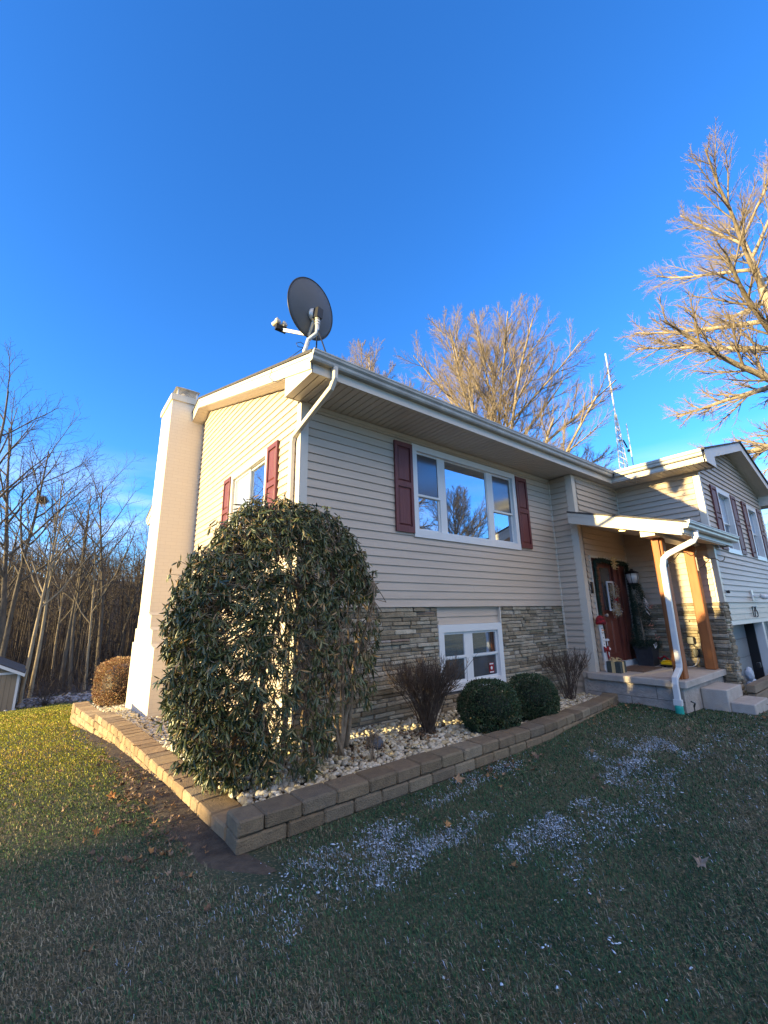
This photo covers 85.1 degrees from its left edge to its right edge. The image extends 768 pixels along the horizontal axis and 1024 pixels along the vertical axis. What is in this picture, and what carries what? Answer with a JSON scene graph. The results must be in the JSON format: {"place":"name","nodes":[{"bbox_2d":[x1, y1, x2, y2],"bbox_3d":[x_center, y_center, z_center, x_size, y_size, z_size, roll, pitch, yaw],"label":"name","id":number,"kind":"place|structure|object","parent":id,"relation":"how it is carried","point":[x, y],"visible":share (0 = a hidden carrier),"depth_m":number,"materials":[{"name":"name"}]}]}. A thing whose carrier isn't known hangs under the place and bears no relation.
{"place":"outdoors","nodes":[
{"label":"outdoors","id":0,"kind":"place"},
{"bbox_2d":[6,580,139,697],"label":"forest floor","id":1,"kind":"structure","parent":0,"point":[74,688],"depth_m":33.38,"materials":[{"name":"brown plant"}]},
{"bbox_2d":[6,581,26,625],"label":"woodland tree","id":2,"kind":"object","parent":1,"relation":"on","point":[17,605],"visible":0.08,"depth_m":42.17,"materials":[{"name":"brown plant"}]},
{"bbox_2d":[1,529,45,617],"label":"woodland tree","id":3,"kind":"object","parent":1,"relation":"on","point":[11,578],"visible":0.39,"depth_m":33.82,"materials":[{"name":"brown plant"}]},
{"bbox_2d":[0,532,46,610],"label":"woodland tree","id":4,"kind":"object","parent":1,"relation":"on","point":[13,574],"visible":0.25,"depth_m":34.38,"materials":[{"name":"brown plant"}]},
{"bbox_2d":[0,480,47,610],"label":"woodland tree","id":5,"kind":"object","parent":1,"relation":"on","point":[9,569],"visible":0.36,"depth_m":30.45,"materials":[{"name":"brown plant"}]},
{"bbox_2d":[14,582,52,645],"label":"woodland tree","id":6,"kind":"object","parent":1,"relation":"on","point":[30,606],"visible":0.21,"depth_m":45.79,"materials":[{"name":"brown plant"}]},
{"bbox_2d":[11,546,58,610],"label":"woodland tree","id":7,"kind":"object","parent":1,"relation":"on","point":[28,579],"visible":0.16,"depth_m":47.43,"materials":[{"name":"brown plant"}]},
{"bbox_2d":[2,510,87,677],"bbox_3d":[-28.458,6.837,34.875,5.929,14.339,5.645,4,-15,-21],"label":"woodland tree","id":8,"kind":"object","parent":1,"relation":"on","point":[39,588],"visible":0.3,"depth_m":34.85,"materials":[{"name":"brown plant"}]},
{"bbox_2d":[32,532,75,658],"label":"woodland tree","id":9,"kind":"object","parent":1,"relation":"on","point":[49,591],"visible":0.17,"depth_m":49.40,"materials":[{"name":"brown plant"}]},
{"bbox_2d":[32,574,75,631],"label":"woodland tree","id":10,"kind":"object","parent":1,"relation":"on","point":[59,605],"visible":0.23,"depth_m":42.23,"materials":[{"name":"brown plant"}]},
{"bbox_2d":[0,395,108,657],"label":"woodland tree","id":11,"kind":"object","parent":1,"relation":"on","point":[9,623],"visible":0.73,"depth_m":27.05,"materials":[{"name":"brown plant"}]},
{"bbox_2d":[32,494,52,508],"bbox_3d":[-23.345,-0.759,28.529,0.972,0.987,1.125,-3,-14,9],"label":"squirrel nest","id":12,"kind":"object","parent":11,"relation":"attached to","point":[41,500],"visible":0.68,"depth_m":28.48,"materials":[{"name":"brown plant"}]},
{"bbox_2d":[0,372,110,649],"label":"woodland tree","id":13,"kind":"object","parent":1,"relation":"on","point":[3,573],"visible":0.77,"depth_m":28.29,"materials":[{"name":"brown plant"}]},
{"bbox_2d":[33,544,91,670],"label":"woodland tree","id":14,"kind":"object","parent":1,"relation":"on","point":[59,602],"visible":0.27,"depth_m":41.96,"materials":[{"name":"brown plant"}]},
{"bbox_2d":[34,547,98,656],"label":"woodland tree","id":15,"kind":"object","parent":1,"relation":"on","point":[67,591],"visible":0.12,"depth_m":46.70,"materials":[{"name":"brown plant"}]},
{"bbox_2d":[54,564,90,621],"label":"woodland tree","id":16,"kind":"object","parent":1,"relation":"on","point":[57,595],"visible":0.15,"depth_m":51.52,"materials":[{"name":"brown plant"}]},
{"bbox_2d":[0,529,145,699],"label":"distant woods","id":17,"kind":"object","parent":1,"relation":"on","point":[16,635],"visible":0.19,"depth_m":36.35,"materials":[{"name":"brown plant"}]},
{"bbox_2d":[13,468,136,689],"bbox_3d":[-22.133,4.358,30.548,6.519,16.419,7.446,-14,-18,42],"label":"woodland tree","id":18,"kind":"object","parent":1,"relation":"on","point":[65,653],"visible":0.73,"depth_m":30.24,"materials":[{"name":"brown plant"}]},
{"bbox_2d":[42,523,110,683],"bbox_3d":[-26.011,7.085,34.383,6.273,13.292,4.799,-14,-18,42],"label":"woodland tree","id":19,"kind":"object","parent":1,"relation":"on","point":[60,610],"visible":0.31,"depth_m":33.96,"materials":[{"name":"beige plant"}]},
{"bbox_2d":[38,490,122,689],"bbox_3d":[-22.016,5.168,29.695,5.648,14.346,5.932,-11,-17,34],"label":"woodland tree","id":20,"kind":"object","parent":1,"relation":"on","point":[69,682],"visible":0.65,"depth_m":29.58,"materials":[{"name":"brown plant"}]},
{"bbox_2d":[54,578,109,663],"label":"woodland tree","id":21,"kind":"object","parent":1,"relation":"on","point":[79,613],"visible":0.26,"depth_m":39.48,"materials":[{"name":"brown plant"}]},
{"bbox_2d":[67,536,114,650],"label":"woodland tree","id":22,"kind":"object","parent":1,"relation":"on","point":[89,588],"visible":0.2,"depth_m":39.55,"materials":[{"name":"brown plant"}]},
{"bbox_2d":[66,572,117,665],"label":"woodland tree","id":23,"kind":"object","parent":1,"relation":"on","point":[93,611],"visible":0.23,"depth_m":37.79,"materials":[{"name":"brown plant"}]},
{"bbox_2d":[56,502,140,675],"bbox_3d":[-25.259,6.551,34.881,7.285,14.724,6.127,-1,-14,1],"label":"woodland tree","id":24,"kind":"object","parent":1,"relation":"on","point":[80,618],"visible":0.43,"depth_m":35.12,"materials":[{"name":"brown plant"}]},
{"bbox_2d":[53,441,148,681],"bbox_3d":[-23.460,3.717,34.748,7.273,19.948,7.309,6,-15,-28],"label":"woodland tree","id":25,"kind":"object","parent":1,"relation":"on","point":[101,577],"visible":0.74,"depth_m":34.49,"materials":[{"name":"brown plant"}]},
{"bbox_2d":[60,515,141,689],"bbox_3d":[-20.487,5.919,29.136,4.911,12.427,5.173,-2,-14,2],"label":"woodland tree","id":26,"kind":"object","parent":1,"relation":"on","point":[93,596],"visible":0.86,"depth_m":28.97,"materials":[{"name":"beige plant"}]},
{"bbox_2d":[76,530,140,677],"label":"woodland tree","id":27,"kind":"object","parent":1,"relation":"on","point":[95,619],"visible":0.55,"depth_m":37.14,"materials":[{"name":"brown plant"}]},
{"bbox_2d":[86,540,134,647],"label":"woodland tree","id":28,"kind":"object","parent":1,"relation":"on","point":[116,609],"visible":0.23,"depth_m":50.56,"materials":[{"name":"brown plant"}]},
{"bbox_2d":[87,553,135,658],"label":"woodland tree","id":29,"kind":"object","parent":1,"relation":"on","point":[106,646],"visible":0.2,"depth_m":41.66,"materials":[{"name":"brown plant"}]},
{"bbox_2d":[106,581,134,652],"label":"woodland tree","id":30,"kind":"object","parent":1,"relation":"on","point":[113,619],"visible":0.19,"depth_m":51.33,"materials":[{"name":"brown plant"}]},
{"bbox_2d":[104,519,146,655],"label":"woodland tree","id":31,"kind":"object","parent":1,"relation":"on","point":[129,579],"visible":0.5,"depth_m":40.55,"materials":[{"name":"brown plant"}]},
{"bbox_2d":[103,520,148,652],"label":"woodland tree","id":32,"kind":"object","parent":1,"relation":"on","point":[142,572],"visible":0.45,"depth_m":38.31,"materials":[{"name":"brown plant"}]},
{"bbox_2d":[113,550,145,661],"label":"woodland tree","id":33,"kind":"object","parent":1,"relation":"on","point":[130,596],"visible":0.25,"depth_m":43.17,"materials":[{"name":"brown plant"}]},
{"bbox_2d":[110,517,148,595],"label":"woodland tree","id":34,"kind":"object","parent":1,"relation":"on","point":[136,546],"visible":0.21,"depth_m":45.85,"materials":[{"name":"brown plant"}]},
{"bbox_2d":[116,554,144,618],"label":"woodland tree","id":35,"kind":"object","parent":1,"relation":"on","point":[132,590],"visible":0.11,"depth_m":41.62,"materials":[{"name":"brown plant"}]},
{"bbox_2d":[117,533,145,604],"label":"woodland tree","id":36,"kind":"object","parent":1,"relation":"on","point":[136,569],"visible":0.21,"depth_m":43.47,"materials":[{"name":"brown plant"}]},
{"bbox_2d":[0,691,767,1023],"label":"lawn","id":37,"kind":"structure","parent":0,"point":[274,879],"depth_m":2.28,"materials":[{"name":"green plant"}]},
{"bbox_2d":[0,656,25,711],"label":"garden shed","id":38,"kind":"structure","parent":37,"relation":"on","point":[12,672],"depth_m":20.78,"materials":[{"name":"beige wood"}]},
{"bbox_2d":[0,338,81,533],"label":"woodland tree","id":39,"kind":"object","parent":37,"relation":"on","point":[2,492],"visible":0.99,"depth_m":24.70,"materials":[{"name":"brown plant"}]},
{"bbox_2d":[31,685,66,705],"bbox_3d":[-17.692,9.709,22.021,1.678,1.037,1.584,2,-14,-14],"label":"brush pile","id":40,"kind":"object","parent":37,"relation":"on","point":[44,693],"visible":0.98,"depth_m":21.96,"materials":[{"name":"brown plant"}]},
{"bbox_2d":[4,690,101,710],"bbox_3d":[-15.211,11.306,26.210,18.236,0.704,6.392,9,-17,-37],"label":"stone strip","id":41,"kind":"object","parent":37,"relation":"on","point":[59,699],"visible":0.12,"depth_m":23.23,"materials":[{"name":"grey gravel"}]},
{"bbox_2d":[0,442,106,698],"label":"woodland tree","id":42,"kind":"object","parent":37,"relation":"on","point":[32,681],"visible":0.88,"depth_m":25.16,"materials":[{"name":"beige plant"}]},
{"bbox_2d":[0,456,124,704],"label":"woodland tree","id":43,"kind":"object","parent":37,"relation":"on","point":[24,678],"visible":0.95,"depth_m":24.07,"materials":[{"name":"beige plant"}]},
{"bbox_2d":[92,827,100,835],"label":"fallen leaf","id":44,"kind":"object","parent":37,"relation":"on","point":[96,831],"visible":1,"depth_m":2.98,"materials":[{"name":"brown plant"}]},
{"bbox_2d":[106,791,117,800],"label":"fallen leaf","id":45,"kind":"object","parent":37,"relation":"on","point":[111,794],"visible":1,"depth_m":3.59,"materials":[{"name":"orange plant"}]},
{"bbox_2d":[85,730,276,874],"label":"bare soil","id":46,"kind":"structure","parent":37,"relation":"on","point":[220,855],"depth_m":3.15,"materials":[{"name":"brown soil"}]},
{"bbox_2d":[89,701,577,804],"bbox_3d":[-1.631,3.884,8.461,7.320,0.763,9.820,9,-17,-37],"label":"planting bed","id":47,"kind":"object","parent":37,"relation":"on","point":[218,791],"visible":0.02,"depth_m":4.04,"materials":[{"name":"stone"}]},
{"bbox_2d":[90,656,130,706],"bbox_3d":[-6.098,4.004,9.875,1.346,1.202,1.550,9,-17,-37],"label":"clipped hedge","id":48,"kind":"object","parent":47,"relation":"on","point":[113,682],"visible":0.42,"depth_m":9.41,"materials":[{"name":"brown plant"}]},
{"bbox_2d":[152,492,385,798],"bbox_3d":[-0.983,1.110,4.104,2.240,2.681,1.384,9,-17,-37],"label":"rhododendron","id":49,"kind":"object","parent":47,"relation":"on","point":[198,650],"visible":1,"depth_m":3.56,"materials":[{"name":"green plant"}]},
{"bbox_2d":[90,692,597,805],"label":"river stones","id":50,"kind":"object","parent":47,"relation":"on","point":[450,731],"visible":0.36,"depth_m":4.48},
{"bbox_2d":[361,727,383,761],"bbox_3d":[-0.112,2.249,4.052,0.232,0.318,0.242,0,-14,-4],"label":"sprig","id":51,"kind":"object","parent":50,"relation":"on","point":[368,739],"visible":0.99,"depth_m":4.02,"materials":[{"name":"brown plant"}]},
{"bbox_2d":[368,736,382,749],"bbox_3d":[-0.094,2.429,4.428,0.172,0.115,0.176,9,-17,-37],"label":"dark rock","id":52,"kind":"object","parent":50,"relation":"on","point":[380,741],"visible":0.42,"depth_m":4.37,"materials":[{"name":"stone"}]},
{"bbox_2d":[378,652,477,734],"bbox_3d":[0.524,2.138,4.970,1.060,0.948,1.161,9,-17,-37],"label":"bare shrub","id":53,"kind":"object","parent":47,"relation":"on","point":[443,681],"visible":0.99,"depth_m":4.86,"materials":[{"name":"brown plant"}]},
{"bbox_2d":[455,678,523,733],"bbox_3d":[1.283,2.404,5.153,0.831,0.720,0.827,9,-17,-37],"label":"boxwood","id":54,"kind":"object","parent":47,"relation":"on","point":[485,707],"visible":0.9,"depth_m":4.95,"materials":[{"name":"green plant"}]},
{"bbox_2d":[505,672,560,720],"bbox_3d":[2.025,2.564,5.745,0.761,0.704,0.769,9,-17,-37],"label":"boxwood","id":55,"kind":"object","parent":47,"relation":"on","point":[537,695],"visible":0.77,"depth_m":5.55,"materials":[{"name":"green plant"}]},
{"bbox_2d":[537,646,591,699],"bbox_3d":[3.148,2.786,7.286,0.914,0.889,0.916,-10,-16,32],"label":"bare shrub","id":56,"kind":"object","parent":47,"relation":"on","point":[570,683],"visible":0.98,"depth_m":7.19,"materials":[{"name":"brown plant"}]},
{"bbox_2d":[70,693,618,854],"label":"retaining wall","id":57,"kind":"structure","parent":37,"relation":"on","point":[236,826],"depth_m":3.67,"materials":[{"name":"concrete"}]},
{"bbox_2d":[0,702,767,952],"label":"leaf litter","id":58,"kind":"object","parent":37,"relation":"on","point":[154,850],"visible":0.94,"depth_m":3.55,"materials":[{"name":"brown plant"}]},
{"bbox_2d":[341,338,460,399],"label":"bare maple","id":59,"kind":"object","parent":37,"relation":"on","point":[370,365],"visible":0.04,"depth_m":31.46,"materials":[{"name":"brown plant"}]},
{"bbox_2d":[125,347,767,744],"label":"house","id":60,"kind":"structure","parent":37,"relation":"on","point":[487,541],"depth_m":7.33,"materials":[{"name":"beige plastic"}]},
{"bbox_2d":[228,449,266,531],"bbox_3d":[-2.127,-0.190,6.599,0.109,1.200,1.575,9,-17,-37],"label":"window","id":61,"kind":"structure","parent":60,"relation":"in","point":[249,481],"depth_m":6.69,"materials":[{"name":"white plastic"}]},
{"bbox_2d":[269,277,332,381],"bbox_3d":[-1.132,-2.391,5.510,0.867,1.373,0.684,-1,-14,-2],"label":"satellite dish","id":62,"kind":"object","parent":60,"relation":"attached to","point":[309,307],"visible":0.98,"depth_m":5.42,"materials":[{"name":"black metal"}]},
{"bbox_2d":[410,443,521,549],"bbox_3d":[1.464,-0.173,7.196,2.670,1.482,0.106,9,-17,-37],"label":"window","id":63,"kind":"structure","parent":60,"relation":"in","point":[456,499],"depth_m":7.11,"materials":[{"name":"glass"}]},
{"bbox_2d":[437,622,505,692],"bbox_3d":[1.374,2.223,6.517,1.495,0.936,0.084,9,-17,-37],"label":"window","id":64,"kind":"structure","parent":60,"relation":"in","point":[463,641],"depth_m":6.57,"materials":[{"name":"white plastic"}]},
{"bbox_2d":[595,615,610,671],"bbox_3d":[4.137,2.450,7.842,0.290,1.009,0.185,9,-17,-37],"label":"snowman board","id":65,"kind":"object","parent":60,"relation":"on","point":[600,621],"visible":0.99,"depth_m":7.82,"materials":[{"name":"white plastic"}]},
{"bbox_2d":[598,563,622,660],"bbox_3d":[4.615,2.018,8.538,0.640,1.960,0.120,9,-17,-37],"label":"door","id":66,"kind":"structure","parent":60,"relation":"in","point":[613,633],"depth_m":8.54,"materials":[{"name":"paint"}]},
{"bbox_2d":[606,581,623,617],"bbox_3d":[4.709,1.785,8.503,0.491,0.748,0.124,9,-17,-37],"label":"door decoration","id":67,"kind":"object","parent":60,"relation":"attached to","point":[616,610],"depth_m":8.46,"materials":[{"name":"white plastic"}]},
{"bbox_2d":[592,556,639,639],"bbox_3d":[4.792,1.932,8.599,1.669,2.036,0.201,9,-17,-37],"label":"door garland","id":68,"kind":"object","parent":60,"relation":"attached to","point":[612,562],"depth_m":8.60,"materials":[{"name":"green plant"}]},
{"bbox_2d":[606,657,626,672],"bbox_3d":[4.227,2.780,7.620,0.248,0.260,0.248,9,-17,-37],"label":"gift box","id":69,"kind":"object","parent":60,"relation":"on","point":[614,665],"visible":1,"depth_m":7.54,"materials":[{"name":"white paper"}]},
{"bbox_2d":[626,424,633,465],"bbox_3d":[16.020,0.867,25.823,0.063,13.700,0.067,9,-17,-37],"label":"whip antenna","id":70,"kind":"object","parent":60,"relation":"attached to","point":[629,443],"visible":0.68,"depth_m":27.10,"materials":[{"name":"white metal"}]},
{"bbox_2d":[625,569,638,589],"bbox_3d":[5.404,1.459,9.100,0.268,0.460,0.282,-9,-16,28],"label":"wall lantern","id":71,"kind":"object","parent":60,"relation":"attached to","point":[632,576],"depth_m":9.02,"materials":[{"name":"black metal"}]},
{"bbox_2d":[626,665,661,671],"bbox_3d":[4.840,2.972,7.947,0.850,0.016,0.500,9,-17,-37],"label":"door mat","id":72,"kind":"object","parent":60,"relation":"on","point":[636,668],"depth_m":7.89,"materials":[{"name":"brown fabric"}]},
{"bbox_2d":[630,583,662,665],"bbox_3d":[5.330,2.286,8.639,0.583,1.657,0.576,9,-17,-37],"label":"potted topiary","id":73,"kind":"object","parent":60,"relation":"on","point":[646,654],"visible":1,"depth_m":8.52,"materials":[{"name":"plant"}]},
{"bbox_2d":[664,550,696,566],"bbox_3d":[4.959,0.758,6.981,0.040,0.260,0.460,9,-17,-37],"label":"plant hook","id":74,"kind":"object","parent":60,"relation":"attached to","point":[677,555],"visible":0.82,"depth_m":7.02,"materials":[{"name":"black metal"}]},
{"bbox_2d":[686,637,699,666],"bbox_3d":[5.999,2.713,8.127,0.116,0.560,0.202,9,-17,-37],"label":"outdoor outlet","id":75,"kind":"object","parent":60,"relation":"attached to","point":[696,652],"visible":1,"depth_m":8.11,"materials":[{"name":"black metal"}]},
{"bbox_2d":[695,557,724,570],"bbox_3d":[6.195,0.963,7.928,0.040,0.260,0.460,9,-17,-37],"label":"plant hook","id":76,"kind":"object","parent":60,"relation":"attached to","point":[698,568],"visible":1,"depth_m":8.03,"materials":[{"name":"black metal"}]},
{"bbox_2d":[716,487,742,555],"bbox_3d":[7.547,0.223,9.253,1.050,1.430,0.139,9,-17,-37],"label":"window","id":77,"kind":"structure","parent":60,"relation":"in","point":[723,497],"depth_m":9.46,"materials":[{"name":"white plastic"}]},
{"bbox_2d":[728,624,754,689],"bbox_3d":[7.361,3.275,8.728,2.360,1.892,0.038,9,-17,-37],"label":"garage door","id":78,"kind":"structure","parent":60,"relation":"in","point":[739,633],"depth_m":9.21,"materials":[{"name":"white metal"}]},
{"bbox_2d":[746,504,767,561],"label":"window","id":79,"kind":"structure","parent":60,"relation":"in","point":[753,519],"depth_m":10.89,"materials":[{"name":"white plastic"}]},
{"bbox_2d":[750,590,767,599],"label":"flood light","id":80,"kind":"object","parent":60,"relation":"attached to","point":[763,596],"visible":1,"depth_m":9.16,"materials":[{"name":"white plastic"}]},
{"bbox_2d":[764,621,767,638],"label":"garage door","id":81,"kind":"structure","parent":60,"relation":"in","point":[766,622],"depth_m":10.14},
{"bbox_2d":[443,820,451,826],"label":"fallen leaf","id":82,"kind":"object","parent":37,"relation":"on","point":[447,823],"visible":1,"depth_m":2.98,"materials":[{"name":"brown plant"}]},
{"bbox_2d":[453,773,464,782],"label":"fallen leaf","id":83,"kind":"object","parent":37,"relation":"on","point":[458,778],"visible":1,"depth_m":3.77,"materials":[{"name":"brown plant"}]},
{"bbox_2d":[232,715,764,1023],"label":"snow crumbs","id":84,"kind":"object","parent":37,"relation":"on","point":[501,983],"visible":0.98,"depth_m":2.88,"materials":[{"name":"white snow"}]},
{"bbox_2d":[397,291,624,470],"bbox_3d":[7.328,-2.584,26.332,15.687,21.604,16.309,-5,-14,17],"label":"bare maple","id":85,"kind":"object","parent":37,"relation":"on","point":[473,383],"visible":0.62,"depth_m":24.79,"materials":[{"name":"brown plant"}]},
{"bbox_2d":[605,353,629,468],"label":"antenna tower","id":86,"kind":"structure","parent":37,"relation":"on","point":[621,440],"depth_m":27.51,"materials":[{"name":"white metal"}]},
{"bbox_2d":[615,117,767,514],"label":"bare maple","id":87,"kind":"object","parent":37,"relation":"on","point":[740,232],"visible":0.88,"depth_m":16.15,"materials":[{"name":"brown plant"}]},
{"bbox_2d":[691,854,708,868],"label":"fallen leaf","id":88,"kind":"object","parent":37,"relation":"on","point":[700,861],"visible":1,"depth_m":2.47,"materials":[{"name":"beige plant"}]},
{"bbox_2d":[744,662,761,683],"bbox_3d":[6.837,3.069,7.776,0.321,0.529,0.233,0,-14,-4],"label":"plastic bag","id":89,"kind":"object","parent":37,"relation":"on","point":[749,674],"visible":0.63,"depth_m":7.72,"materials":[{"name":"white plastic"}]},
{"bbox_2d":[745,675,767,697],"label":"timber edging","id":90,"kind":"object","parent":37,"relation":"on","point":[758,688],"visible":0.55,"depth_m":7.33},
{"bbox_2d":[0,0,767,580],"label":"sky","id":91,"kind":"structure","parent":0,"point":[169,169],"materials":[{"name":"blue"}]},
{"bbox_2d":[660,660,671,666],"bbox_3d":[5.579,2.921,8.080,0.190,0.150,0.390,9,-17,-37],"label":"toy truck","id":92,"kind":"object","parent":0,"point":[665,663],"visible":0.48,"depth_m":8.10,"materials":[{"name":"yellow plastic"}]}
]}

